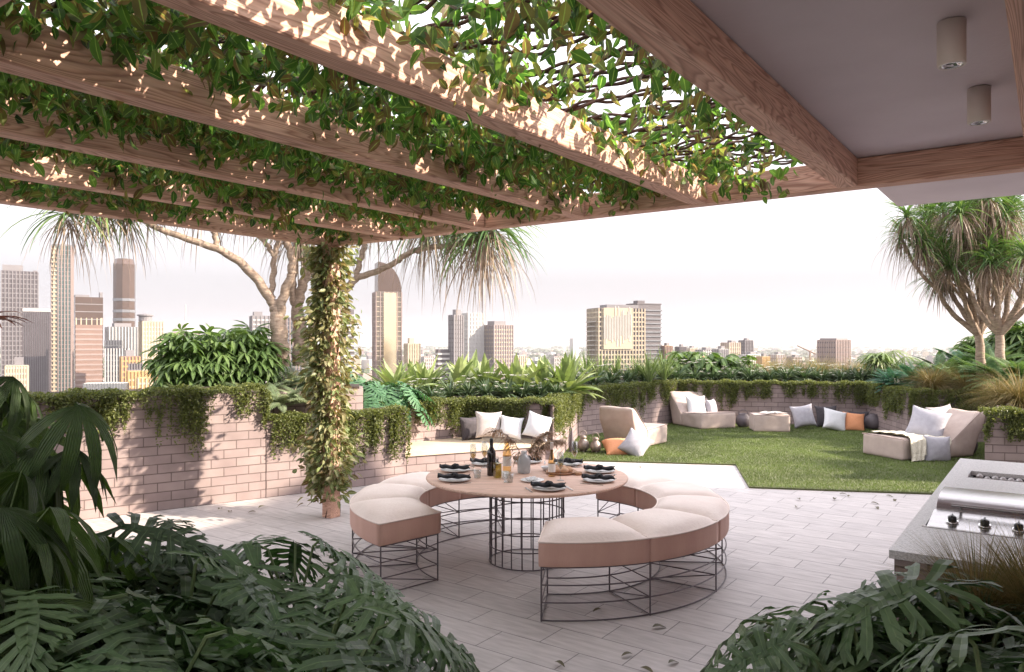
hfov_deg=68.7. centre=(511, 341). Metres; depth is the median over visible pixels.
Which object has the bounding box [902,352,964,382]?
green fern tree
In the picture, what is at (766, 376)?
flowering lily
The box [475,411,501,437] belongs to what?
pillow
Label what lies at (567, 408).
trailing hedge
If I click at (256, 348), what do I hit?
umbrella shrub
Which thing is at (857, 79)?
building
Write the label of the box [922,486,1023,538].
barbecue grill
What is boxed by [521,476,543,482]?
serving plate
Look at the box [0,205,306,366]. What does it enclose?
pandanus tree
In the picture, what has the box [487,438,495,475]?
wine bottle
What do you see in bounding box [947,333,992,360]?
umbrella shrub
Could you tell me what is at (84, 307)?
tower
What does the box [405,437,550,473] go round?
niche seat
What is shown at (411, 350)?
tower
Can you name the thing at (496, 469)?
oil bottle
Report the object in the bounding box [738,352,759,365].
tower
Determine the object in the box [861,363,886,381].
flowering lily
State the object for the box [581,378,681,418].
trailing hedge
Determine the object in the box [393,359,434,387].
agave
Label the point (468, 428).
pillow
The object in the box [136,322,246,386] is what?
umbrella shrub
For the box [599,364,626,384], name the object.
flowering lily
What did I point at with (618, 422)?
bean lounger
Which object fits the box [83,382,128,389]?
tower
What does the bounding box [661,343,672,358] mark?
tower
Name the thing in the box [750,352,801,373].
fountain grass
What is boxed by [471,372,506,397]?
flowering lily
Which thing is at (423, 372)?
agave
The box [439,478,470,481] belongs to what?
place plate
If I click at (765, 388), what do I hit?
trailing hedge
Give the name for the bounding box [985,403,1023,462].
brick planter
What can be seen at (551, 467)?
wine bottle
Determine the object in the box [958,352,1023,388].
green fern tree
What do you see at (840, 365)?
fountain grass
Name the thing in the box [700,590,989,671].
lobed leaf plant
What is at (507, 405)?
trailing hedge
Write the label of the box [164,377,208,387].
silver fern
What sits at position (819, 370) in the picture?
flowering lily
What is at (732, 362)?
broad leaf plant
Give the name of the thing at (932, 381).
arching grass
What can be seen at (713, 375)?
flowering lily
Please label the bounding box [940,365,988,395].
arching grass
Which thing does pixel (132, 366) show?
tower
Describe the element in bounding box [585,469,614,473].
place plate
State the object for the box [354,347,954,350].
hills
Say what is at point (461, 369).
agave
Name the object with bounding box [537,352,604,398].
agave
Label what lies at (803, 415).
pillow
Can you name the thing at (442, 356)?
tower
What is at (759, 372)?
flowering lily
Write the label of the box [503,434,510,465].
wine bottle
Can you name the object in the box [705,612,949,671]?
lobed leaf plant
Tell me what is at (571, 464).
place plate
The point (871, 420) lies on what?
urn
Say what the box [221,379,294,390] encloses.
silver fern
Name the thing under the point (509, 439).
dry plume
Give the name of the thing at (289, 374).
silver fern
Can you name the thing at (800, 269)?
sky
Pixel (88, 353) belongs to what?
tower
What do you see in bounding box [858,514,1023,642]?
brown sedge
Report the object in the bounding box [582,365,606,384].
flowering lily
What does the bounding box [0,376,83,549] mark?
cane palm
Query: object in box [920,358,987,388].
green fern tree
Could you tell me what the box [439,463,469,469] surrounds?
napkin
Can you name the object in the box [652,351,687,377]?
broad leaf plant
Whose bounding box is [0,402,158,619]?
cane palm
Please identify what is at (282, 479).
brick planter
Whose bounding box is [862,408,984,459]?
bean lounger
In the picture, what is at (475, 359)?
agave
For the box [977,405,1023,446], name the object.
trailing hedge
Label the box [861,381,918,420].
trailing hedge
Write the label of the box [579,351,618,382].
spiky plant
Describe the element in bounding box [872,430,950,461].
knitted throw
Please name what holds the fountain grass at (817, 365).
on the brick planter at (658, 411)
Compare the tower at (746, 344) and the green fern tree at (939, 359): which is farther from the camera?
the tower at (746, 344)
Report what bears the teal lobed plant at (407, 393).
in the brick planter at (282, 479)
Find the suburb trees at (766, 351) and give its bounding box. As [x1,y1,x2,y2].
[0,346,956,382]
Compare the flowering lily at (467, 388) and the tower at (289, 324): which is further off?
the tower at (289, 324)
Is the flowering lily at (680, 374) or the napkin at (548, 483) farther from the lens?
the flowering lily at (680, 374)
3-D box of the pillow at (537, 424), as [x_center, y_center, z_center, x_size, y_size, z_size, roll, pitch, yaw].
[0.394,1.280,11.348,0.400,0.400,0.184,16,-16,8]
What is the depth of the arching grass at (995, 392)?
11.28 m
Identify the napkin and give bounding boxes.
[437,472,470,478]
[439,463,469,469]
[470,457,498,462]
[513,455,540,460]
[530,480,565,487]
[553,457,582,462]
[581,473,614,479]
[583,464,614,470]
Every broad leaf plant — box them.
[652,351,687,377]
[667,351,706,378]
[684,351,736,379]
[707,352,745,378]
[722,355,763,380]
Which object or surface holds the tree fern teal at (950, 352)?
on the brick planter at (891, 423)
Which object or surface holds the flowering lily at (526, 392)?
on the brick planter at (282, 479)
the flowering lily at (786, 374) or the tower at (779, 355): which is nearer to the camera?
the flowering lily at (786, 374)
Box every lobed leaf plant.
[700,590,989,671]
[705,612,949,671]
[788,559,1023,671]
[788,572,1021,671]
[876,624,1023,671]
[894,604,1023,671]
[984,641,1022,671]
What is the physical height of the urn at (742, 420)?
0.395 m
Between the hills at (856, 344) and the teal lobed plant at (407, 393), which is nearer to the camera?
the teal lobed plant at (407, 393)
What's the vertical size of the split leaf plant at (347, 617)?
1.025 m
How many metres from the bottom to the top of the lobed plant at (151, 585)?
0.756 m
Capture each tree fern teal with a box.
[864,367,917,392]
[880,362,941,387]
[930,346,974,369]
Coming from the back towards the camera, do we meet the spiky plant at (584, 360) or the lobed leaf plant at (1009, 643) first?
the spiky plant at (584, 360)
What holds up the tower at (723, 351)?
on the ground at (584, 344)
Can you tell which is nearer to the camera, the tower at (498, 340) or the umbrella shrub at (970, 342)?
the umbrella shrub at (970, 342)
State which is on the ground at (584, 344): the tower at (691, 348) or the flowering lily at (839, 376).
the tower at (691, 348)
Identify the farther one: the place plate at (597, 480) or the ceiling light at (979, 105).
the place plate at (597, 480)
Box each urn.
[735,409,748,427]
[864,409,878,429]
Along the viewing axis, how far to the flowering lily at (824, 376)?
17.67 m
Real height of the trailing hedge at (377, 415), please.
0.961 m
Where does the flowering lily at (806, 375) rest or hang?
on the brick planter at (658, 411)
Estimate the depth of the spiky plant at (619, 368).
17.22 m
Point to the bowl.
(544, 467)
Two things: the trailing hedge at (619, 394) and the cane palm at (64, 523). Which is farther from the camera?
the trailing hedge at (619, 394)
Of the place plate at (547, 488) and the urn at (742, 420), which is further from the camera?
the urn at (742, 420)
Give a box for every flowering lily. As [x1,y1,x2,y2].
[408,378,426,395]
[420,378,449,398]
[434,378,470,397]
[455,375,482,398]
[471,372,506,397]
[490,374,523,397]
[509,374,538,397]
[522,379,556,397]
[541,378,578,396]
[574,369,594,384]
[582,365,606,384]
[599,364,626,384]
[613,365,642,382]
[636,369,659,381]
[653,366,677,379]
[659,359,690,382]
[673,361,694,377]
[683,362,708,380]
[690,359,715,379]
[701,362,724,379]
[718,367,744,380]
[728,361,752,380]
[732,360,764,380]
[743,364,771,379]
[759,364,782,380]
[766,361,786,379]
[772,364,803,381]
[780,359,814,381]
[790,360,821,381]
[804,364,827,380]
[809,363,838,381]
[822,364,846,380]
[826,364,854,380]
[833,360,864,380]
[843,366,872,380]
[858,361,875,380]
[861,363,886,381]
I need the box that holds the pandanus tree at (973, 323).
[871,195,1023,388]
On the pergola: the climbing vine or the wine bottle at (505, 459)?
the climbing vine
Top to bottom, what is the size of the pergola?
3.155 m
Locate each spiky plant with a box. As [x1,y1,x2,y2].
[551,345,590,375]
[574,349,599,382]
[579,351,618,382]
[602,353,633,382]
[616,355,649,380]
[627,348,674,381]
[639,346,683,380]
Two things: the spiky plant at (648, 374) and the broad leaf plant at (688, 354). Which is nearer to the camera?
the spiky plant at (648, 374)
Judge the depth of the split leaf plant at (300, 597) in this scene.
3.57 m
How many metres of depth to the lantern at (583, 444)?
12.84 m
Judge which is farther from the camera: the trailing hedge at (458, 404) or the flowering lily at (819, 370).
the flowering lily at (819, 370)
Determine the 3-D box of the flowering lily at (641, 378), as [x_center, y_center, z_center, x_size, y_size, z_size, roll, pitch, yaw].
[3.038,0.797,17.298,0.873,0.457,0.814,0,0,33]
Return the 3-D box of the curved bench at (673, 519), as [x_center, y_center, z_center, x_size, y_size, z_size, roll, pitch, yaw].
[1.151,1.609,6.304,1.305,0.622,2.879,0,0,19]
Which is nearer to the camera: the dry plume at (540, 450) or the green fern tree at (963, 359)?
the dry plume at (540, 450)
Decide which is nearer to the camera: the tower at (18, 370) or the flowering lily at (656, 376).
the flowering lily at (656, 376)
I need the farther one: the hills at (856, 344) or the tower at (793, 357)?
the hills at (856, 344)
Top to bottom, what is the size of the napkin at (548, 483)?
0.055 m
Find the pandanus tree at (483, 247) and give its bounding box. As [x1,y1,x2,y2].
[238,202,550,365]
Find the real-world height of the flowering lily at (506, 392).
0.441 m
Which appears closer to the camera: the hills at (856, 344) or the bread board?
the bread board
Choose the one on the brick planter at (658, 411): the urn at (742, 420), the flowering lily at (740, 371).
the flowering lily at (740, 371)
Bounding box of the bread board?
[546,465,576,474]
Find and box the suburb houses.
[0,346,959,387]
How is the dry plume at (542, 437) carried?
in the vase
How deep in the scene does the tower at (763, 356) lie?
558.09 m
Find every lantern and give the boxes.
[577,430,588,451]
[590,432,600,452]
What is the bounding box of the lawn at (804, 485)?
[561,423,984,494]
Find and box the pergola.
[0,0,1023,518]
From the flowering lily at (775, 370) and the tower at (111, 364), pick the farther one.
the tower at (111, 364)
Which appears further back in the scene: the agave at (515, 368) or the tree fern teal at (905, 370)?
the tree fern teal at (905, 370)
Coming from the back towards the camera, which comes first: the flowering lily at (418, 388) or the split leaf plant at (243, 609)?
the flowering lily at (418, 388)
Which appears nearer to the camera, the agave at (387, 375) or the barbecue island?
the barbecue island
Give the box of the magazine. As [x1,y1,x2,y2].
[762,411,783,412]
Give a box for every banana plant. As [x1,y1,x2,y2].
[911,351,959,367]
[933,348,973,367]
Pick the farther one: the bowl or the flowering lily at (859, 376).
the flowering lily at (859, 376)
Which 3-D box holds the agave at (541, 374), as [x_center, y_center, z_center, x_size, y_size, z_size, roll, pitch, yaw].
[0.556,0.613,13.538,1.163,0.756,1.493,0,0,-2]
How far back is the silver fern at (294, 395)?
9.85 m
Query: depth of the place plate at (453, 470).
6.75 m
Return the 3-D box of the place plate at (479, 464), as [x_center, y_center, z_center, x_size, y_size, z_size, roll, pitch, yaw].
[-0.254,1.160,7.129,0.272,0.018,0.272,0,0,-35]
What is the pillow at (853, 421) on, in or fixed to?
on the lawn at (804, 485)
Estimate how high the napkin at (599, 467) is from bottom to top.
0.056 m
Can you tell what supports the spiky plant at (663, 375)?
on the brick planter at (658, 411)
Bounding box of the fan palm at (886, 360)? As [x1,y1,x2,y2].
[852,350,919,381]
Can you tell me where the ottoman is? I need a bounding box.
[749,412,790,431]
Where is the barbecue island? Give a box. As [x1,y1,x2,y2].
[889,458,1023,645]
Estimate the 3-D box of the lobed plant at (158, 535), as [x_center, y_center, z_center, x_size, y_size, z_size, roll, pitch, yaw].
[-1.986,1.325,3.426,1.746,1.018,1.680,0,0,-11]
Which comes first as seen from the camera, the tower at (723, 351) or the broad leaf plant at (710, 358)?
the broad leaf plant at (710, 358)
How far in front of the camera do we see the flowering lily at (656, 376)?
17.77 m
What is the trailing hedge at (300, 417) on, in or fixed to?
on the brick planter at (282, 479)
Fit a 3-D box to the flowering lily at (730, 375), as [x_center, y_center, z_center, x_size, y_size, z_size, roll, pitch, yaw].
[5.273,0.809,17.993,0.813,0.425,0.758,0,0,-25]
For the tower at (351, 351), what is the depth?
477.96 m
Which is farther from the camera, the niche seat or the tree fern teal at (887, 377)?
the tree fern teal at (887, 377)
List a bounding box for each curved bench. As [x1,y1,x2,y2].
[349,472,504,591]
[538,470,729,621]
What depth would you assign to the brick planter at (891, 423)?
14.83 m
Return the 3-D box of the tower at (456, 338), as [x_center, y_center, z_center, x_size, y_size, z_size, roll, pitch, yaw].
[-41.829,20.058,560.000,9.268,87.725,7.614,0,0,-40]
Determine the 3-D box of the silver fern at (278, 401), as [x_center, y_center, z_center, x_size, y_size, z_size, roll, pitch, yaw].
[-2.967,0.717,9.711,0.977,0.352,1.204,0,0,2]
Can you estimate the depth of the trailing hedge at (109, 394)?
8.52 m
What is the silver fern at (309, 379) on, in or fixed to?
in the brick planter at (356, 404)
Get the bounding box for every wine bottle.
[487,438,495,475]
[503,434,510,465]
[548,442,554,471]
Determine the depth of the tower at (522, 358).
697.18 m
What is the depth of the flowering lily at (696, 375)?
18.13 m
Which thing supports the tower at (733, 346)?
on the ground at (584, 344)
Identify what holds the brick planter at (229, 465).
on the terrace floor
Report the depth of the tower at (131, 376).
451.30 m
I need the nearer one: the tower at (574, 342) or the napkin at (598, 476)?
the napkin at (598, 476)
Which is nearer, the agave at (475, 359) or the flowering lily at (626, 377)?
the agave at (475, 359)
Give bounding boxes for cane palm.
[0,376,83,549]
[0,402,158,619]
[0,506,119,671]
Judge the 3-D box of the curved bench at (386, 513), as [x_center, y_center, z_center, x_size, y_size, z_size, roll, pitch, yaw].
[-0.820,1.609,6.943,1.072,0.622,2.613,0,0,19]
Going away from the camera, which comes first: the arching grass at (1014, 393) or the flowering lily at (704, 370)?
the arching grass at (1014, 393)
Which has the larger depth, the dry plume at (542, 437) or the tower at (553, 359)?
the tower at (553, 359)
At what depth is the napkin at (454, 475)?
6.28 m
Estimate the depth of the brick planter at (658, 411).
17.07 m
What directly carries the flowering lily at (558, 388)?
on the brick planter at (282, 479)
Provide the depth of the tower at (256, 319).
554.70 m
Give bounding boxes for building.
[690,0,1023,205]
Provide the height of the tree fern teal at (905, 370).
0.665 m
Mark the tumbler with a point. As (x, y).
(506, 473)
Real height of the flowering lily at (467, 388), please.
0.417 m
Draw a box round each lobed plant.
[0,576,246,671]
[35,583,164,662]
[59,512,254,671]
[93,519,292,641]
[348,371,369,397]
[359,380,411,424]
[375,381,438,429]
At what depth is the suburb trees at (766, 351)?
3798.07 m
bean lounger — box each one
[599,405,667,444]
[669,391,735,428]
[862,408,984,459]
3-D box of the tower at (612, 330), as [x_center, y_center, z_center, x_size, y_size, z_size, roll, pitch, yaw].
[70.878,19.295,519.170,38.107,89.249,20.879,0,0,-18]
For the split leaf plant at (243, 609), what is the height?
1.133 m
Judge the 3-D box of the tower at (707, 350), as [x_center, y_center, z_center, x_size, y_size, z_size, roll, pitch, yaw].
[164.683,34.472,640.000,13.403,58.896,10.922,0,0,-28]
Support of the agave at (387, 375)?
on the brick planter at (282, 479)
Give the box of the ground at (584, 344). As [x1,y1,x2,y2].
[0,343,958,367]
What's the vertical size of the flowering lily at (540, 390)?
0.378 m
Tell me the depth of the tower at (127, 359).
496.45 m
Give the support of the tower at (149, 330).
on the ground at (584, 344)
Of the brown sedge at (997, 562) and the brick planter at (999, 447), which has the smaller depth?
the brown sedge at (997, 562)
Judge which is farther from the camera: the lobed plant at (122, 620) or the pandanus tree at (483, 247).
the pandanus tree at (483, 247)
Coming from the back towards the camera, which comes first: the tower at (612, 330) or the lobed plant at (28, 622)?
the tower at (612, 330)
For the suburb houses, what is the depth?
2732.80 m
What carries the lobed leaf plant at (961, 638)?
in the brick planter
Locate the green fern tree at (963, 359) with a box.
[941,351,1005,388]
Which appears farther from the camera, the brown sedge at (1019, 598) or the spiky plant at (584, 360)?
the spiky plant at (584, 360)
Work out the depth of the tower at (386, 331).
611.69 m
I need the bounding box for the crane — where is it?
[797,345,815,366]
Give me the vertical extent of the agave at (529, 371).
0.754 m
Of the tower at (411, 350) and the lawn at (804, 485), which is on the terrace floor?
the lawn at (804, 485)
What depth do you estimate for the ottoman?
15.70 m
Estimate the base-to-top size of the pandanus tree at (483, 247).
3.234 m
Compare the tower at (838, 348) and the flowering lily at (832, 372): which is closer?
the flowering lily at (832, 372)
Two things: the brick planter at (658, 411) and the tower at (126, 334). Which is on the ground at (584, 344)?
the tower at (126, 334)
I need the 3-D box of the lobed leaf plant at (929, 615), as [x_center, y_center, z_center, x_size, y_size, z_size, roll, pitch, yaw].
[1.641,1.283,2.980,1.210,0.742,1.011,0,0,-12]
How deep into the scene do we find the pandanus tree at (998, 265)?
13.94 m
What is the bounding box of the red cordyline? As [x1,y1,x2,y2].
[0,311,32,327]
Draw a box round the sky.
[0,0,1023,342]
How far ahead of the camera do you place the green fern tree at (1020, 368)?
13.36 m
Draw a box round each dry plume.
[482,427,523,469]
[524,430,556,469]
[524,439,566,470]
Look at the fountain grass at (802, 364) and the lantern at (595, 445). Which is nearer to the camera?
the lantern at (595, 445)
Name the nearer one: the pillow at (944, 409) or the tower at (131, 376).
the pillow at (944, 409)
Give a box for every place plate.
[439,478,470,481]
[441,468,469,471]
[471,462,486,465]
[514,460,540,463]
[532,486,565,490]
[554,462,581,465]
[583,478,613,482]
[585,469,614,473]
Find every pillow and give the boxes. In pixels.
[460,417,481,440]
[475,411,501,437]
[498,415,523,439]
[522,410,553,441]
[601,438,628,454]
[618,427,653,455]
[685,395,705,411]
[705,399,716,411]
[790,403,816,428]
[814,405,836,426]
[822,407,846,430]
[842,411,864,430]
[848,411,868,428]
[905,405,951,436]
[923,435,950,460]
[925,404,950,412]
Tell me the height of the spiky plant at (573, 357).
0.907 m
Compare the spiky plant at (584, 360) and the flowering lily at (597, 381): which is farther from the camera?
the spiky plant at (584, 360)
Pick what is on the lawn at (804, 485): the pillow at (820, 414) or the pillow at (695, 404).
the pillow at (820, 414)
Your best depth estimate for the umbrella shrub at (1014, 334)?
16.35 m
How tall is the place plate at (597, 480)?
0.018 m
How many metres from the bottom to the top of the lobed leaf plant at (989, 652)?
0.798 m
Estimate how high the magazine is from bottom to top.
0.037 m
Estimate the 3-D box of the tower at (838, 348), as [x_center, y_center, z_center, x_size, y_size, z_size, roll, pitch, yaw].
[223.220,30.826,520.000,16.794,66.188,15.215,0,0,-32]
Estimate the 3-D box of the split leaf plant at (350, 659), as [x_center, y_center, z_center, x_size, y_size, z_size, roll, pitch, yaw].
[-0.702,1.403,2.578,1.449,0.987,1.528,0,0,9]
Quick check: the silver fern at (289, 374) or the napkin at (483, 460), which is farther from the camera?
the silver fern at (289, 374)
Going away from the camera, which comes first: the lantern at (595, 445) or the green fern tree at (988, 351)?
the lantern at (595, 445)
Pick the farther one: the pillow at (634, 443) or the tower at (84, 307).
the tower at (84, 307)
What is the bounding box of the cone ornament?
[568,428,575,451]
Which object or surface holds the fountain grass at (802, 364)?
on the brick planter at (658, 411)
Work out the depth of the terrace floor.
6.31 m
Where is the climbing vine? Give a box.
[0,0,802,246]
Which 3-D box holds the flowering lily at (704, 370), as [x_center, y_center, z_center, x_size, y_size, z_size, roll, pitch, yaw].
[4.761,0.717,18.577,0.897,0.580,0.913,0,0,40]
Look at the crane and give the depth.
899.23 m
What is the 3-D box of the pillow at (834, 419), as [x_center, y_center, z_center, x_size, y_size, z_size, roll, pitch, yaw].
[6.909,1.683,16.049,0.500,0.500,0.223,14,-29,5]
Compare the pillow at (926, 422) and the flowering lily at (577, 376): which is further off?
the flowering lily at (577, 376)
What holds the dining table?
on the terrace floor
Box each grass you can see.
[740,358,775,376]
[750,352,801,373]
[772,352,817,379]
[797,352,843,373]
[826,357,856,371]
[840,355,875,377]
[889,355,973,398]
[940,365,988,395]
[955,361,1023,419]
[957,370,1022,412]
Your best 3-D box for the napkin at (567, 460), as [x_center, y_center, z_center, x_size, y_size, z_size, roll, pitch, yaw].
[0.533,1.129,7.114,0.283,0.055,0.117,0,0,1]
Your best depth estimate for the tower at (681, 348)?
638.25 m
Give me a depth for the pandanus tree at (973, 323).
14.52 m
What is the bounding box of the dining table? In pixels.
[426,459,627,570]
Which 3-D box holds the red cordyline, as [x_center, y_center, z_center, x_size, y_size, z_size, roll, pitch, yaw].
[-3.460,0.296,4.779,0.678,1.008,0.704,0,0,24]
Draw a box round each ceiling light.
[937,17,966,70]
[967,85,990,125]
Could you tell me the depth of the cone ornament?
12.87 m
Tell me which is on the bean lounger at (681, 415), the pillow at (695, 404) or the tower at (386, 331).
the pillow at (695, 404)
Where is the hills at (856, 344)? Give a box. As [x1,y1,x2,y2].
[362,342,953,348]
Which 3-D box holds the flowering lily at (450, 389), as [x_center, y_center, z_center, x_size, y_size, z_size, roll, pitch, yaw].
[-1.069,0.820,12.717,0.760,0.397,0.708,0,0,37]
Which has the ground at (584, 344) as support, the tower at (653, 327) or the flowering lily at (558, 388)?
the tower at (653, 327)
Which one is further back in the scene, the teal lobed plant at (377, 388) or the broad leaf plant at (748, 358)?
the broad leaf plant at (748, 358)
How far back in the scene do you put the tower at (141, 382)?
423.28 m
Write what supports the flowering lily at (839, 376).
on the brick planter at (658, 411)
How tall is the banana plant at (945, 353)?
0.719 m
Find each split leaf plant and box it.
[17,618,309,671]
[102,551,357,669]
[172,531,427,669]
[177,578,479,671]
[227,605,478,671]
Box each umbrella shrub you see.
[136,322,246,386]
[196,320,296,385]
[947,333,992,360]
[973,320,1023,364]
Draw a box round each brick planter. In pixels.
[30,386,265,519]
[251,383,362,413]
[266,391,577,497]
[555,378,866,435]
[867,382,996,442]
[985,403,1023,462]
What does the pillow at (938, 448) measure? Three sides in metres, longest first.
0.460 x 0.460 x 0.204 m
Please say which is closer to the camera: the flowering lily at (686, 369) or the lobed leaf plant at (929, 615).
the lobed leaf plant at (929, 615)
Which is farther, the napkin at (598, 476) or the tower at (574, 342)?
the tower at (574, 342)
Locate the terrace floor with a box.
[79,461,930,671]
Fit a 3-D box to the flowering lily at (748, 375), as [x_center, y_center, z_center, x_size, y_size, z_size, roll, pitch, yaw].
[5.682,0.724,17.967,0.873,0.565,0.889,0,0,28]
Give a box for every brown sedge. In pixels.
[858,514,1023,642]
[919,514,1023,647]
[924,510,1023,643]
[998,539,1023,620]
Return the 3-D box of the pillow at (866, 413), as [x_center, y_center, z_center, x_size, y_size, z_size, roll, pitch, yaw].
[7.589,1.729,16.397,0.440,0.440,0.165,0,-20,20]
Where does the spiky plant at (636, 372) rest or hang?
on the brick planter at (658, 411)
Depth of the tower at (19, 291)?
629.29 m
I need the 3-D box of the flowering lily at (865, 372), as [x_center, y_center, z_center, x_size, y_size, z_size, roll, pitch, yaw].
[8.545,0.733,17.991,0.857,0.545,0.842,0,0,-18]
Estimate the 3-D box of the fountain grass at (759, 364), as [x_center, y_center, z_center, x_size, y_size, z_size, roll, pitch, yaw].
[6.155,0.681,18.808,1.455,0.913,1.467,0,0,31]
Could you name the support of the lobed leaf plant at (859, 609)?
in the brick planter
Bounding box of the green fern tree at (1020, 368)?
[972,351,1023,388]
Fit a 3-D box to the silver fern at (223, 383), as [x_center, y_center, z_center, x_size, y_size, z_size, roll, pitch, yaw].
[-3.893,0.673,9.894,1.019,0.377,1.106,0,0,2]
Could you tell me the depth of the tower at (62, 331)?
594.80 m
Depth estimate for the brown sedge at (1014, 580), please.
2.99 m
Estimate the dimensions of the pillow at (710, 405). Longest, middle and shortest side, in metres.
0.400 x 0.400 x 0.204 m
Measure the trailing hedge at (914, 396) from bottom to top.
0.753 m
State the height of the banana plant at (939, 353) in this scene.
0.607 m
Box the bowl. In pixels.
[541,465,547,470]
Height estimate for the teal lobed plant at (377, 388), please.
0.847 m
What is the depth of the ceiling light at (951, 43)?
2.86 m
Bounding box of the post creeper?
[283,242,369,517]
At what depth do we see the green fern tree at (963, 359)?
14.83 m
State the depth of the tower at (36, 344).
554.55 m
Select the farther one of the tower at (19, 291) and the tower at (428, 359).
the tower at (428, 359)
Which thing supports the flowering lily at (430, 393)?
on the brick planter at (282, 479)
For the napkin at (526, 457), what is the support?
on the place plate at (530, 462)
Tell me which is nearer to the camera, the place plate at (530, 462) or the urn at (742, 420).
the place plate at (530, 462)
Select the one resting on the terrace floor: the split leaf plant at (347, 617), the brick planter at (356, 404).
the brick planter at (356, 404)
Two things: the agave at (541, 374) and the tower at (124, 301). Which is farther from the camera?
the tower at (124, 301)
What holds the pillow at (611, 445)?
on the lawn at (804, 485)
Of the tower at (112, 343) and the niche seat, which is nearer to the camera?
the niche seat
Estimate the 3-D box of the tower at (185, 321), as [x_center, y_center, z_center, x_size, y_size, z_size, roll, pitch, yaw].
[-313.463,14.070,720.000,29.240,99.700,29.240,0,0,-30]
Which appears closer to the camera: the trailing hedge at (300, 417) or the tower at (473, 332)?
the trailing hedge at (300, 417)
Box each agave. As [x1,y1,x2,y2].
[363,359,425,388]
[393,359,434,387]
[401,355,453,392]
[414,354,495,394]
[443,349,497,384]
[448,352,509,393]
[484,353,552,396]
[514,354,561,396]
[521,356,554,376]
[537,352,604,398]
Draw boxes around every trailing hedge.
[8,382,272,457]
[266,410,313,459]
[340,403,411,476]
[371,396,469,436]
[464,395,549,436]
[538,385,584,440]
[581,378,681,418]
[677,378,865,409]
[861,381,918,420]
[904,387,995,423]
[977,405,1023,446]
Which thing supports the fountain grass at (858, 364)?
on the brick planter at (658, 411)
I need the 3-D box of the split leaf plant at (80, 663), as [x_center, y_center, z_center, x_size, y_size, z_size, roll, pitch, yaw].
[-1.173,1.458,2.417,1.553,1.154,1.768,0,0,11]
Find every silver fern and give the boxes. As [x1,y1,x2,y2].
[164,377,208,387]
[184,380,236,387]
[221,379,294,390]
[261,383,305,414]
[263,366,312,387]
[275,384,310,409]
[280,363,368,392]
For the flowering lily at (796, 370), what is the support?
on the brick planter at (658, 411)
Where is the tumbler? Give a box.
[502,471,508,478]
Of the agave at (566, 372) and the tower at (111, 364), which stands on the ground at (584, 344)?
the tower at (111, 364)
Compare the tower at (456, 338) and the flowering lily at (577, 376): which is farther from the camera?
the tower at (456, 338)
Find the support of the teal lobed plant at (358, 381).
in the brick planter at (356, 404)
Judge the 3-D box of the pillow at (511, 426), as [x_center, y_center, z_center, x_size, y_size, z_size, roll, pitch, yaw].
[-0.014,1.306,11.398,0.360,0.360,0.165,8,-24,0]
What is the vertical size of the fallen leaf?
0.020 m
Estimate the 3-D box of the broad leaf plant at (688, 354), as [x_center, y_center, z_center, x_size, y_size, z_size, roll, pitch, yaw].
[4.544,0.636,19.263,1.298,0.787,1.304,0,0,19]
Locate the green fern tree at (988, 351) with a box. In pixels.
[949,339,1023,365]
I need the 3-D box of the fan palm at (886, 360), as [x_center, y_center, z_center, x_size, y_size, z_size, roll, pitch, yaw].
[8.753,0.663,17.596,1.596,0.928,1.492,0,0,-10]
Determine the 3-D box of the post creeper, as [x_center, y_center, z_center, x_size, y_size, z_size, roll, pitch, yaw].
[-2.002,0.422,8.228,0.906,3.001,0.893,0,0,0]
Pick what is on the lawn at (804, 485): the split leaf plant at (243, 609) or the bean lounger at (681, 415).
the bean lounger at (681, 415)
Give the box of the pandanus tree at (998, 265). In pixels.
[905,195,1023,384]
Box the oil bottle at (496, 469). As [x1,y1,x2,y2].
[493,462,500,477]
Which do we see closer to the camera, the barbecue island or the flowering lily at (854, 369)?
the barbecue island
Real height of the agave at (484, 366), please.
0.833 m
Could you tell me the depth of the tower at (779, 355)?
696.88 m
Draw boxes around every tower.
[1,264,38,375]
[4,357,28,392]
[22,308,50,391]
[51,244,73,391]
[74,292,102,381]
[75,318,102,388]
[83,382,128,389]
[104,340,121,347]
[104,348,129,381]
[105,323,137,355]
[113,258,135,326]
[119,350,139,381]
[126,370,150,388]
[128,363,143,370]
[136,377,157,388]
[137,313,163,369]
[170,304,200,336]
[249,312,270,381]
[279,317,302,382]
[340,305,355,375]
[372,262,401,382]
[403,338,420,382]
[421,354,434,369]
[434,349,449,392]
[448,309,463,385]
[461,313,483,369]
[484,321,513,381]
[514,353,525,367]
[550,354,562,375]
[569,338,578,358]
[585,305,644,378]
[626,301,661,375]
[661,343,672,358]
[675,344,686,352]
[687,346,697,352]
[695,347,711,355]
[712,346,728,357]
[720,340,740,358]
[738,338,752,353]
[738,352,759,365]
[756,353,769,369]
[769,352,785,367]
[786,355,801,367]
[817,338,850,371]

